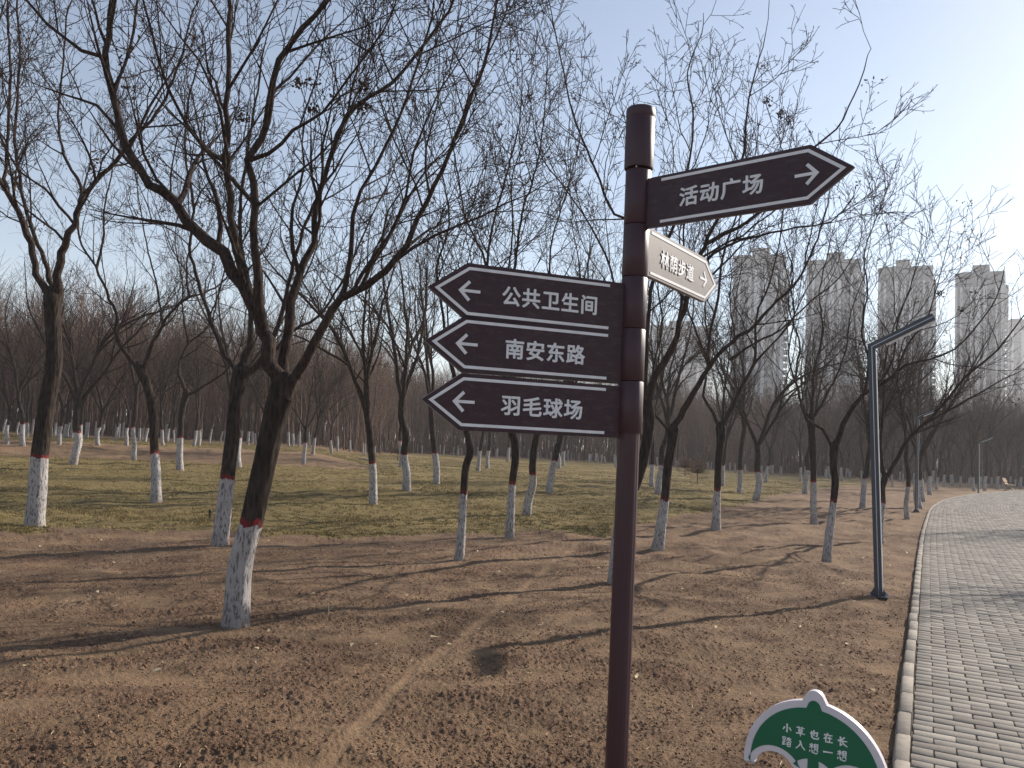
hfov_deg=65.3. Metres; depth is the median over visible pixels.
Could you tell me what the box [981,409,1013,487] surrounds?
bare tree
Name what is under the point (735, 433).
bare tree
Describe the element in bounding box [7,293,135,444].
bare tree
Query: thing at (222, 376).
bare tree
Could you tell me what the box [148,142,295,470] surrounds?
bare tree
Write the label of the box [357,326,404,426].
bare tree
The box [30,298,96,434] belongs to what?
bare tree
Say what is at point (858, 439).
bare tree
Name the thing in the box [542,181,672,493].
bare tree
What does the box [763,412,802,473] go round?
bare tree
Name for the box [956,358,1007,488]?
bare tree
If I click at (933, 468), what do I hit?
bare tree
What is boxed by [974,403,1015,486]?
bare tree
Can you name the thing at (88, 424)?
bare tree
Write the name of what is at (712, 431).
bare tree
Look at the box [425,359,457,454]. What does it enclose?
bare tree
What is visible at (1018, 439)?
bare tree
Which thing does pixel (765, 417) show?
bare tree
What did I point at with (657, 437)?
bare tree
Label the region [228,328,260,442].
bare tree
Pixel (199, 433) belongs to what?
bare tree
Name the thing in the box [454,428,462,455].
bare tree
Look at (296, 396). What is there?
bare tree
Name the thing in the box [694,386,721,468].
bare tree
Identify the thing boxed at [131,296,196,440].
bare tree
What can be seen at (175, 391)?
bare tree
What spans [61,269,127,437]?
bare tree
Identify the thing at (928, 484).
bare tree
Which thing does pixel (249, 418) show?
bare tree
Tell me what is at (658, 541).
bare tree
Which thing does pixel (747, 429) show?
bare tree
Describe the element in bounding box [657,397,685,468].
bare tree
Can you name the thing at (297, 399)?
bare tree
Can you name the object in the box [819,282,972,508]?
bare tree
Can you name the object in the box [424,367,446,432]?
bare tree
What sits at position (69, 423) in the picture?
bare tree
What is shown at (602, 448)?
bare tree
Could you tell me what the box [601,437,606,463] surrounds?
bare tree
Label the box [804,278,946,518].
bare tree
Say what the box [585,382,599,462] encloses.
bare tree
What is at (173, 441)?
bare tree
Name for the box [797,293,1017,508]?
bare tree
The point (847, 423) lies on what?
bare tree
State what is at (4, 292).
bare tree
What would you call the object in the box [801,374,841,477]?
bare tree
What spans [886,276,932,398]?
window
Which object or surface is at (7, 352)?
bare tree
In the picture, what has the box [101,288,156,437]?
bare tree
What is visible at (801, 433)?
bare tree
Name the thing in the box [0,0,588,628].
bare tree
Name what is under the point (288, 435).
bare tree
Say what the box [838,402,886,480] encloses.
bare tree
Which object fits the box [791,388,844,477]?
bare tree
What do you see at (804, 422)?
bare tree
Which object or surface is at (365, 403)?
bare tree
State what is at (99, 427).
bare tree
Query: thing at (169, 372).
bare tree
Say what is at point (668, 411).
bare tree
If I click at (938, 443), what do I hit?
bare tree
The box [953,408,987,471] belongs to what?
bare tree
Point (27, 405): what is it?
bare tree
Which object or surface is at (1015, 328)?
window
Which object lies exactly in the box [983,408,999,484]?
bare tree
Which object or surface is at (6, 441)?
bare tree
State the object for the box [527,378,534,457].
bare tree
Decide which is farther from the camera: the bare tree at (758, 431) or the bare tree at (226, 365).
the bare tree at (758, 431)
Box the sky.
[0,0,1023,464]
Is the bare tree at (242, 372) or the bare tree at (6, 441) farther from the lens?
the bare tree at (6, 441)
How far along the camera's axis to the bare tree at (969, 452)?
77.08 m
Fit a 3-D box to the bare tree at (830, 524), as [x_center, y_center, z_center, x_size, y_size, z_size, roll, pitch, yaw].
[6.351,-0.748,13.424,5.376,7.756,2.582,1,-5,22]
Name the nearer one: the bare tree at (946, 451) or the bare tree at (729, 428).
the bare tree at (729, 428)
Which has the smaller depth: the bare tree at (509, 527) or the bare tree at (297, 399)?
the bare tree at (509, 527)
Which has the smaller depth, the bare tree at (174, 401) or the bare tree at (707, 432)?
the bare tree at (174, 401)
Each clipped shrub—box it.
[390,444,398,460]
[675,457,693,475]
[685,460,709,482]
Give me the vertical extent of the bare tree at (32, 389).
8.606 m
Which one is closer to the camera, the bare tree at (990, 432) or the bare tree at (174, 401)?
the bare tree at (174, 401)
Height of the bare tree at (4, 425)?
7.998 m
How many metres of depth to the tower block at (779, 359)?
347.90 m
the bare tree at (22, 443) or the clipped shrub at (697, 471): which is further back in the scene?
the clipped shrub at (697, 471)
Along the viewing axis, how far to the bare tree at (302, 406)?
60.66 m
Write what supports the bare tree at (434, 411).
on the ground at (752, 538)
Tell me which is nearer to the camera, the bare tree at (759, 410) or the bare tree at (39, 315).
the bare tree at (39, 315)
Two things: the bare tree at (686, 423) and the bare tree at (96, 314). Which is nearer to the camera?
the bare tree at (96, 314)
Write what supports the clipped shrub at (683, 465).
on the lawn at (301, 488)
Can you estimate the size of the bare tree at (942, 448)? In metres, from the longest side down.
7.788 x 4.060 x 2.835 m
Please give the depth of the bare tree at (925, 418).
67.53 m
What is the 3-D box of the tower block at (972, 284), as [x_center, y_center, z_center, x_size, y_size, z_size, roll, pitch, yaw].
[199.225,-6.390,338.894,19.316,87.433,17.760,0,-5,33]
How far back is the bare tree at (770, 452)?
50.83 m
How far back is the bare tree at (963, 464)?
66.77 m
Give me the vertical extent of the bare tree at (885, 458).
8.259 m
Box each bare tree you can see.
[0,0,249,526]
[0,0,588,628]
[0,212,226,464]
[0,251,34,332]
[0,265,89,446]
[0,269,103,396]
[0,291,45,417]
[0,297,43,436]
[0,306,25,431]
[0,311,45,432]
[0,316,25,396]
[0,325,87,443]
[0,336,38,434]
[6,283,44,414]
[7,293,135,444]
[8,277,79,400]
[11,286,99,391]
[19,304,71,433]
[27,313,157,445]
[29,339,85,436]
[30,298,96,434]
[33,341,112,435]
[36,288,135,437]
[38,321,87,435]
[43,301,95,431]
[44,41,307,502]
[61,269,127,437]
[63,265,138,437]
[63,312,111,437]
[63,318,149,439]
[64,230,196,459]
[68,303,108,436]
[68,304,196,445]
[84,0,458,546]
[84,287,156,438]
[89,318,125,435]
[100,314,154,435]
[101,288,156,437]
[109,303,178,436]
[109,328,156,440]
[120,302,171,440]
[120,345,175,438]
[123,335,171,436]
[126,334,166,436]
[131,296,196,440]
[132,312,226,444]
[134,326,199,441]
[135,297,208,439]
[136,297,201,407]
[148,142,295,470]
[150,323,235,445]
[150,346,195,442]
[154,312,217,445]
[154,314,203,438]
[154,321,202,431]
[155,225,325,466]
[161,290,230,430]
[164,322,214,441]
[166,303,334,412]
[175,307,233,441]
[186,343,226,416]
[191,171,442,504]
[191,293,246,442]
[195,324,238,429]
[197,312,239,436]
[198,333,267,433]
[210,340,236,441]
[215,367,228,441]
[216,332,306,440]
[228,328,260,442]
[235,304,308,412]
[235,327,298,439]
[237,356,305,444]
[246,339,278,444]
[259,296,311,445]
[259,318,385,463]
[265,296,317,370]
[273,283,340,446]
[276,329,318,445]
[280,327,321,444]
[288,182,462,490]
[290,323,334,446]
[292,330,367,454]
[296,378,309,443]
[298,320,351,448]
[299,350,375,453]
[306,295,366,451]
[328,333,374,451]
[338,214,462,484]
[338,327,391,455]
[348,343,391,453]
[356,0,595,560]
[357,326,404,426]
[370,360,400,450]
[374,271,458,466]
[398,0,623,538]
[406,376,431,452]
[409,224,677,515]
[414,380,435,453]
[424,364,450,454]
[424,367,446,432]
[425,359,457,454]
[442,422,459,454]
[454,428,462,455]
[476,374,520,470]
[482,374,524,461]
[484,374,499,467]
[489,0,936,583]
[496,375,499,457]
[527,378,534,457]
[536,378,601,468]
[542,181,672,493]
[550,379,606,465]
[566,436,572,459]
[567,436,577,460]
[584,436,589,462]
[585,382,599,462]
[597,437,610,462]
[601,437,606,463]
[602,384,616,463]
[612,368,683,450]
[614,46,947,550]
[646,267,767,494]
[647,298,710,486]
[648,366,674,465]
[650,373,673,439]
[655,372,701,435]
[655,396,672,443]
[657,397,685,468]
[660,378,693,466]
[660,394,701,468]
[661,112,913,530]
[666,376,696,468]
[675,386,702,467]
[677,394,703,467]
[684,282,768,492]
[686,388,715,466]
[686,394,719,467]
[687,285,896,500]
[689,323,787,485]
[694,367,730,446]
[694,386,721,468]
[697,398,721,469]
[699,361,820,482]
[699,396,726,469]
[699,403,732,458]
[709,362,747,472]
[711,377,761,472]
[719,387,746,454]
[721,375,768,469]
[726,401,741,455]
[729,401,769,473]
[730,127,1023,562]
[738,396,781,473]
[748,390,778,445]
[748,400,768,473]
[750,376,826,480]
[756,187,908,524]
[757,379,782,473]
[763,379,800,474]
[763,401,796,476]
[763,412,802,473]
[772,359,836,475]
[778,297,869,493]
[783,395,801,461]
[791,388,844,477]
[793,407,825,452]
[796,380,878,480]
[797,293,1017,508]
[798,369,851,478]
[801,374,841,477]
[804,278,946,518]
[807,381,863,477]
[815,405,835,475]
[815,407,855,458]
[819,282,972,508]
[828,249,1023,543]
[830,367,959,476]
[831,404,858,477]
[831,404,867,459]
[833,367,866,478]
[833,412,859,478]
[834,384,865,477]
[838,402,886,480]
[850,382,880,471]
[857,396,897,472]
[860,396,908,448]
[863,403,896,480]
[878,337,970,494]
[879,376,895,481]
[879,395,903,466]
[879,410,903,486]
[885,398,954,462]
[888,405,989,486]
[888,411,925,482]
[890,300,961,501]
[890,404,908,481]
[899,392,949,483]
[902,399,939,470]
[905,383,944,466]
[907,394,935,481]
[908,382,961,483]
[920,421,940,476]
[922,397,960,484]
[931,378,990,489]
[932,394,960,482]
[935,392,966,485]
[937,402,995,485]
[938,392,1023,489]
[947,387,1005,486]
[948,376,1023,490]
[952,401,997,478]
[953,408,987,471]
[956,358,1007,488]
[956,406,993,483]
[961,410,1001,468]
[962,403,988,469]
[969,361,1023,490]
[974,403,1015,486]
[977,397,1023,488]
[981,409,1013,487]
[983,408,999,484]
[990,408,1023,487]
[998,406,1023,488]
[1000,394,1023,479]
[1000,416,1023,484]
[1005,418,1023,486]
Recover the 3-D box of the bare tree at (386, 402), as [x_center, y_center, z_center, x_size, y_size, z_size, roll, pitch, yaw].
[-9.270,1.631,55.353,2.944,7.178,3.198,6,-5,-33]
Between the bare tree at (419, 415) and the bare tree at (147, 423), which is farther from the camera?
the bare tree at (419, 415)
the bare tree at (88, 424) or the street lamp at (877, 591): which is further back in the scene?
the bare tree at (88, 424)
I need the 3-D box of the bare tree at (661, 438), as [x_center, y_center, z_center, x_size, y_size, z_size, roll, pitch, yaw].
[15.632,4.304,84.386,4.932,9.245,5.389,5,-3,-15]
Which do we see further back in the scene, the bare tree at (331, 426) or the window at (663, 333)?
the window at (663, 333)
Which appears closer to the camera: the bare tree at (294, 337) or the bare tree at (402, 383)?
the bare tree at (402, 383)
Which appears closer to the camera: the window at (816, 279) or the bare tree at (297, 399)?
the bare tree at (297, 399)
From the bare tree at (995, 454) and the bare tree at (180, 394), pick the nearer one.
the bare tree at (180, 394)
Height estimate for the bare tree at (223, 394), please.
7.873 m
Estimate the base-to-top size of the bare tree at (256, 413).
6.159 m
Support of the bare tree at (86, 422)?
on the ground at (752, 538)
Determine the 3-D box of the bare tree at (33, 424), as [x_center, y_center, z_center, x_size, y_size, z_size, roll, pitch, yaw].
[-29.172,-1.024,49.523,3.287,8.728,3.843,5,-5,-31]
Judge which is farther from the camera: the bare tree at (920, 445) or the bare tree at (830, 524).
the bare tree at (920, 445)
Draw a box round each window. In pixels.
[655,333,707,453]
[738,266,784,408]
[813,270,860,462]
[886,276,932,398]
[962,282,1004,469]
[1014,328,1020,423]
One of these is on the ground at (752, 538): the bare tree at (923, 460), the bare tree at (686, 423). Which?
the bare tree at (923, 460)
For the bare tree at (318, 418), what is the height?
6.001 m
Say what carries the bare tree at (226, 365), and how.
on the lawn at (301, 488)
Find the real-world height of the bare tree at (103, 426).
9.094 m
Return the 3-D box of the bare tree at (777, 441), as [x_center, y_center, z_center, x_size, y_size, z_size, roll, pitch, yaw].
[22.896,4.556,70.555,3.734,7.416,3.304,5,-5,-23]
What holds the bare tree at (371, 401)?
on the ground at (752, 538)
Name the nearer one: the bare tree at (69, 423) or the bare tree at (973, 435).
the bare tree at (69, 423)
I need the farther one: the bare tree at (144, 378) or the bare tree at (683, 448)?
the bare tree at (683, 448)
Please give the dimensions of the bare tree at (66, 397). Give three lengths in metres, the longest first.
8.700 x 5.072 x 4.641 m
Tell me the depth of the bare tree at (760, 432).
77.08 m
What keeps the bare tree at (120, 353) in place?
on the lawn at (301, 488)
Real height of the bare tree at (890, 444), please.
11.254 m
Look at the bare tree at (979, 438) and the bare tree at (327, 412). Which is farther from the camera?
the bare tree at (979, 438)
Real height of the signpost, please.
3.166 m
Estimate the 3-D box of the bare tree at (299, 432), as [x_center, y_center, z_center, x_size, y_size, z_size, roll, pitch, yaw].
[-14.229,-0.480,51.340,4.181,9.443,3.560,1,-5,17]
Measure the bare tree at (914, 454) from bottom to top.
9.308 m
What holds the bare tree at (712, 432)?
on the lawn at (301, 488)
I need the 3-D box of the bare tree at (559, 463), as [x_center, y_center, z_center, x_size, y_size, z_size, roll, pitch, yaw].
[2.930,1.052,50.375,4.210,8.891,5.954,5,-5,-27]
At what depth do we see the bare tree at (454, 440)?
79.98 m
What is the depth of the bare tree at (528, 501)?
18.00 m
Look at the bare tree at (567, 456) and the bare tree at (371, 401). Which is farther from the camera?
the bare tree at (567, 456)
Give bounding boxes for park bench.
[1002,478,1014,490]
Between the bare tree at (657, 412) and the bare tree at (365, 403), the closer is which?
the bare tree at (365, 403)
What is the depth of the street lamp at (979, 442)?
50.16 m
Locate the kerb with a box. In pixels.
[892,490,1016,767]
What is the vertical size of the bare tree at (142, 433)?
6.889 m
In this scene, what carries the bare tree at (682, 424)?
on the ground at (752, 538)
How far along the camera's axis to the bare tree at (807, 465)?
37.22 m
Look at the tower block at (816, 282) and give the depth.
343.57 m
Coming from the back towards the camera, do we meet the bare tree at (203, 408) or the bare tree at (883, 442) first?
the bare tree at (883, 442)
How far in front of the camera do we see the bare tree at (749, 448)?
70.98 m
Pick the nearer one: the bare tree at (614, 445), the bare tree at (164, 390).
the bare tree at (164, 390)
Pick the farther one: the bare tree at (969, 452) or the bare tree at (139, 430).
the bare tree at (969, 452)
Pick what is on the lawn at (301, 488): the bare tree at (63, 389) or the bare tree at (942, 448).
the bare tree at (63, 389)
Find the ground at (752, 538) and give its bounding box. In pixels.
[0,428,1023,767]
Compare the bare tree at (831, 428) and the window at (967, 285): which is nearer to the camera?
the bare tree at (831, 428)
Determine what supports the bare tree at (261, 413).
on the ground at (752, 538)
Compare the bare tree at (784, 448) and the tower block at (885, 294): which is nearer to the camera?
the bare tree at (784, 448)
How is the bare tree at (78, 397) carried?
on the lawn at (301, 488)
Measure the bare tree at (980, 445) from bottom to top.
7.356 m
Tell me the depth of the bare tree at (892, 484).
54.49 m
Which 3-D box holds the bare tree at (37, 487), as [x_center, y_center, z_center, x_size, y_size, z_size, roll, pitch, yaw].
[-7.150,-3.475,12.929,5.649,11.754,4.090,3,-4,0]
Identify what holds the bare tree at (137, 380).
on the ground at (752, 538)
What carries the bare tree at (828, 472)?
on the lawn at (301, 488)
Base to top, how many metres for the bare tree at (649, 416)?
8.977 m
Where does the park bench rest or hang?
on the ground at (752, 538)
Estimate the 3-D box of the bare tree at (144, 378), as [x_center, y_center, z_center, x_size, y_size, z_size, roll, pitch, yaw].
[-7.020,-2.397,16.942,5.628,10.032,3.300,2,-4,7]
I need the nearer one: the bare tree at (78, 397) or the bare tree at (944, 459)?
the bare tree at (78, 397)
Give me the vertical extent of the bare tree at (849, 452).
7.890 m
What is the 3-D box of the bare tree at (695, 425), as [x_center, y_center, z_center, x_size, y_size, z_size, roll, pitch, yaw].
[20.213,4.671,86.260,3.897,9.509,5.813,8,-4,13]
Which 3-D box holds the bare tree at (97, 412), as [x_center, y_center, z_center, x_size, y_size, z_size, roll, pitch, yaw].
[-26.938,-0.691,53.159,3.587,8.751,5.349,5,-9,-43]
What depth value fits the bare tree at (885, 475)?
16.61 m
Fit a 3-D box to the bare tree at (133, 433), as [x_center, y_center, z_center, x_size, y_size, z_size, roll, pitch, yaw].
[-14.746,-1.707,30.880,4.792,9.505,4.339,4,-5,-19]
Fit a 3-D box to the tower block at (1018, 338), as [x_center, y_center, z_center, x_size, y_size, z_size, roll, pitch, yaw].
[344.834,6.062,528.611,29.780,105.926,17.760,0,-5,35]
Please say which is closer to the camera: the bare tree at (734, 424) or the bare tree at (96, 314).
the bare tree at (96, 314)
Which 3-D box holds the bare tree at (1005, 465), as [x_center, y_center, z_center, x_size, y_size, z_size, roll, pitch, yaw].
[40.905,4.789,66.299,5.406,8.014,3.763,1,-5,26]
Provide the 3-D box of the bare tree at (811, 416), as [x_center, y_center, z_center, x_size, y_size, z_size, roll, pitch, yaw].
[8.607,-0.907,20.925,4.178,9.399,3.175,3,-4,0]
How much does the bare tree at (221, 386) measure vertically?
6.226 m
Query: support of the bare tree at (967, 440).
on the ground at (752, 538)
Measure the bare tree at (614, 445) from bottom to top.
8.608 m
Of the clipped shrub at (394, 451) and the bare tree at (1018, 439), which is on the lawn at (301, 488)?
the clipped shrub at (394, 451)
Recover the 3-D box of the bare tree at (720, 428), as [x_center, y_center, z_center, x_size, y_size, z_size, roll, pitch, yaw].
[5.588,-1.162,17.270,5.342,8.891,3.092,2,-5,16]
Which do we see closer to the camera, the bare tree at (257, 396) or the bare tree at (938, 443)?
the bare tree at (257, 396)
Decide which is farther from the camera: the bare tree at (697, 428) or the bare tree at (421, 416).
the bare tree at (697, 428)
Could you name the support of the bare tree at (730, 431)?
on the lawn at (301, 488)
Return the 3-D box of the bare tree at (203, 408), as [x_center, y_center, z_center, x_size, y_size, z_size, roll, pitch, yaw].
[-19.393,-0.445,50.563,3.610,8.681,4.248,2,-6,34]
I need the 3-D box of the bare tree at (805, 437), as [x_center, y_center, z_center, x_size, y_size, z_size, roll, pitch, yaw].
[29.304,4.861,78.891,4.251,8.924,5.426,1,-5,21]
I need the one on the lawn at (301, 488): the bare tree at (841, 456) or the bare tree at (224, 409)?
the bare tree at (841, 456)
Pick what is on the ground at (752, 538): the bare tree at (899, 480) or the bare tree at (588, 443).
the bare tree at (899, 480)
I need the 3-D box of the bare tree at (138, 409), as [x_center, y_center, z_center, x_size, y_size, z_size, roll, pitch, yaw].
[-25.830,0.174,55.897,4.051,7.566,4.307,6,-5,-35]
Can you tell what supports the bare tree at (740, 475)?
on the lawn at (301, 488)
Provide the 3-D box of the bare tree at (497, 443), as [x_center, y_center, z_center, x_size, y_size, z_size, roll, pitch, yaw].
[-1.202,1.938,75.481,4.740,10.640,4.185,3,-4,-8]
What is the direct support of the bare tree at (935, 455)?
on the ground at (752, 538)
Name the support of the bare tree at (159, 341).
on the lawn at (301, 488)
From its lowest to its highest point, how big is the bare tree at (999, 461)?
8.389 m
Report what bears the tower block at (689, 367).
on the ground at (752, 538)
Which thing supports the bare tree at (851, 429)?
on the ground at (752, 538)
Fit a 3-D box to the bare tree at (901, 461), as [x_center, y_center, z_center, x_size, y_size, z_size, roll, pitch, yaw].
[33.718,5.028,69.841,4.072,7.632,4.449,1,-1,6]
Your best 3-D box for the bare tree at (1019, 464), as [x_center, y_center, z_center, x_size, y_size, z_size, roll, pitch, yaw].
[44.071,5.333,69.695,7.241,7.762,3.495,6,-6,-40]
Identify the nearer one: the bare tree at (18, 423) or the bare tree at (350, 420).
the bare tree at (18, 423)
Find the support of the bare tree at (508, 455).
on the lawn at (301, 488)
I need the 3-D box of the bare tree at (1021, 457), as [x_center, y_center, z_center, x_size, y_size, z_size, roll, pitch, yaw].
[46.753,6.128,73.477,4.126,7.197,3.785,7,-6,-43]
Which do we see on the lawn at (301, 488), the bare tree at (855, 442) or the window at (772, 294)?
the bare tree at (855, 442)
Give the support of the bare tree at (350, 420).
on the ground at (752, 538)
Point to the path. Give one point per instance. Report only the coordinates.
(968, 702)
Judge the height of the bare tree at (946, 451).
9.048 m
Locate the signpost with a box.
[421,104,854,767]
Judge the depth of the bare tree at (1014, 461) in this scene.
68.51 m
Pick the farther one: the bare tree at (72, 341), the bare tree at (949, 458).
the bare tree at (949, 458)
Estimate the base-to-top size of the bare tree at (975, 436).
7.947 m
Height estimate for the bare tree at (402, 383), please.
8.894 m
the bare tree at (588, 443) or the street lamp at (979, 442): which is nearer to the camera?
the street lamp at (979, 442)
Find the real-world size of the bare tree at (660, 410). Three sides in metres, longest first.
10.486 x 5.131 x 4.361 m
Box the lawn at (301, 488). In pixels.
[0,434,870,538]
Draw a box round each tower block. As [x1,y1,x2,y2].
[648,321,712,456]
[730,248,788,458]
[804,252,864,464]
[877,259,935,466]
[954,264,1008,471]
[1006,318,1023,466]
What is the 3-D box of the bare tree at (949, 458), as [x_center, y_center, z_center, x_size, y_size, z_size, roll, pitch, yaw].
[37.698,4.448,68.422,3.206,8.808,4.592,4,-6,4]
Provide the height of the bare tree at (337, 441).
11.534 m
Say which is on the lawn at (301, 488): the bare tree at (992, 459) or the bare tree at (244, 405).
the bare tree at (244, 405)
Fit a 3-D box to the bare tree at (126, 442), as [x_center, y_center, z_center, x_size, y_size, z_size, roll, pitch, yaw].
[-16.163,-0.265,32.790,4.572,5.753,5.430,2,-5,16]
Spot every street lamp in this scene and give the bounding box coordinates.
[868,313,934,598]
[912,407,942,512]
[977,436,992,492]
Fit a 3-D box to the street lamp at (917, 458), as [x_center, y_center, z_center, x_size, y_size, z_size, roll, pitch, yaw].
[14.138,2.549,27.161,0.888,3.654,0.240,1,-5,28]
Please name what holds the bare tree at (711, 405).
on the lawn at (301, 488)
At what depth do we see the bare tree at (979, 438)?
72.81 m
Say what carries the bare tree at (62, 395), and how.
on the lawn at (301, 488)
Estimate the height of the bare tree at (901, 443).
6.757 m
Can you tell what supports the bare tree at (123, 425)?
on the ground at (752, 538)
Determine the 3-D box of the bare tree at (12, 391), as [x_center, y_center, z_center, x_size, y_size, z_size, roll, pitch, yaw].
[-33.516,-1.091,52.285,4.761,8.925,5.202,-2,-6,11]
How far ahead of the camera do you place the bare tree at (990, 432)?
57.31 m
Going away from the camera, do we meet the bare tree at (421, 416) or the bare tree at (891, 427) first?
the bare tree at (891, 427)
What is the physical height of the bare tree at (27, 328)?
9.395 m
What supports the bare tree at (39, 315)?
on the lawn at (301, 488)
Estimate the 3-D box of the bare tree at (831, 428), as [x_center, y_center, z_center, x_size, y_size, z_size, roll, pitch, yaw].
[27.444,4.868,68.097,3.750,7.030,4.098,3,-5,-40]
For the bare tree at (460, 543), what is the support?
on the ground at (752, 538)
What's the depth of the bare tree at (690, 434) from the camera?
88.31 m
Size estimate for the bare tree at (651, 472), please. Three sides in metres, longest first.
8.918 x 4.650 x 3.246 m
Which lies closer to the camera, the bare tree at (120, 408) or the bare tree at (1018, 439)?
the bare tree at (120, 408)
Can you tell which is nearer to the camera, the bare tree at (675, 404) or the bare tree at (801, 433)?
the bare tree at (801, 433)
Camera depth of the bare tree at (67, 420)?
41.02 m
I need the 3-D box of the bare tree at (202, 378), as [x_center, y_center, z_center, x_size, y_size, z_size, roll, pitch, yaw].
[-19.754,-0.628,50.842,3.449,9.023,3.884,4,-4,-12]
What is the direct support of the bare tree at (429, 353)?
on the lawn at (301, 488)
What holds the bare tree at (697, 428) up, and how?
on the ground at (752, 538)
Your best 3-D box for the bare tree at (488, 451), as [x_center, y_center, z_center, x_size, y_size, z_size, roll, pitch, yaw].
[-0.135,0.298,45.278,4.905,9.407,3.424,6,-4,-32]
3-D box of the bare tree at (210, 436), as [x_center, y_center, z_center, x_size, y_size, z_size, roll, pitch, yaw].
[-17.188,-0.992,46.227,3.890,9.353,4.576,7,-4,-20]
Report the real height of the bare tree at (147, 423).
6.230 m
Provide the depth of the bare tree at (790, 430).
91.38 m
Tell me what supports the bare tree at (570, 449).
on the lawn at (301, 488)
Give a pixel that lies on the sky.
(972, 140)
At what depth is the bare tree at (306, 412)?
49.37 m
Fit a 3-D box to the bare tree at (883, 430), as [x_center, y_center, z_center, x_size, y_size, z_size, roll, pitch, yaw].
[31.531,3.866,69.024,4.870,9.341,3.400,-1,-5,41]
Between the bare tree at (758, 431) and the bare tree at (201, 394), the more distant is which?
the bare tree at (758, 431)
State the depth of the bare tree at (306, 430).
32.63 m
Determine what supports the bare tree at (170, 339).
on the ground at (752, 538)
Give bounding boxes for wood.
[0,262,1023,486]
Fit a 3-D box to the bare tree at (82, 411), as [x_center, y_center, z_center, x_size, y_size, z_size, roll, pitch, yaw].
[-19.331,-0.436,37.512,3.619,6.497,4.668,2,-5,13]
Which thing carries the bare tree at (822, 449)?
on the lawn at (301, 488)
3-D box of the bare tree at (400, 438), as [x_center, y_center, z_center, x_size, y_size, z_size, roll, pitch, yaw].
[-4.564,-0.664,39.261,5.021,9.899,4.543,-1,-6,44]
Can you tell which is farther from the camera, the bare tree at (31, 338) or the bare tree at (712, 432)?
the bare tree at (712, 432)
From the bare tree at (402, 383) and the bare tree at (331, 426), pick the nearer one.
the bare tree at (402, 383)
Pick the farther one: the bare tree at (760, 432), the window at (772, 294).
the window at (772, 294)
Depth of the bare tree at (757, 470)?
29.24 m
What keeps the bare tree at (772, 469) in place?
on the lawn at (301, 488)
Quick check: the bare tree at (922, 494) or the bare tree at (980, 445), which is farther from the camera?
the bare tree at (980, 445)
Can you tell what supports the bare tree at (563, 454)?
on the lawn at (301, 488)
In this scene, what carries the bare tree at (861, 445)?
on the ground at (752, 538)
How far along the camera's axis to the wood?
75.79 m
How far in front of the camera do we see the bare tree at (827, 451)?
68.44 m
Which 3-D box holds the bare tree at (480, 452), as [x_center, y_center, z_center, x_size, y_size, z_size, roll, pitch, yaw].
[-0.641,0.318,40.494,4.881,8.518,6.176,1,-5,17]
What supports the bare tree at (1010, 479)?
on the ground at (752, 538)
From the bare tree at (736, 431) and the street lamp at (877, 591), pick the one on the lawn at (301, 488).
the bare tree at (736, 431)
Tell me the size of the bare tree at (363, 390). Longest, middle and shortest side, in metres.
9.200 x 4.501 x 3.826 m
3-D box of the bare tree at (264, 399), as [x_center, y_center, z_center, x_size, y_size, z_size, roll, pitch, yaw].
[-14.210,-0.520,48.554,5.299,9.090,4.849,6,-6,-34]
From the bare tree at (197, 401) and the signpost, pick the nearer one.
the signpost
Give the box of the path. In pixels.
[909,490,1023,767]
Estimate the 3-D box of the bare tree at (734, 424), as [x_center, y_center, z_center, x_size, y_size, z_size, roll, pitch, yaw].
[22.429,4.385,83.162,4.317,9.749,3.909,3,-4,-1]
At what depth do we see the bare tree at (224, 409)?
51.68 m
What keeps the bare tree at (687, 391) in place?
on the lawn at (301, 488)
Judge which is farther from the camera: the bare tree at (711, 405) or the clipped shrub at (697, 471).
the bare tree at (711, 405)
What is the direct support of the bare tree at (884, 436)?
on the ground at (752, 538)
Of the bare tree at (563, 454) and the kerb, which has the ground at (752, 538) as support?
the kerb

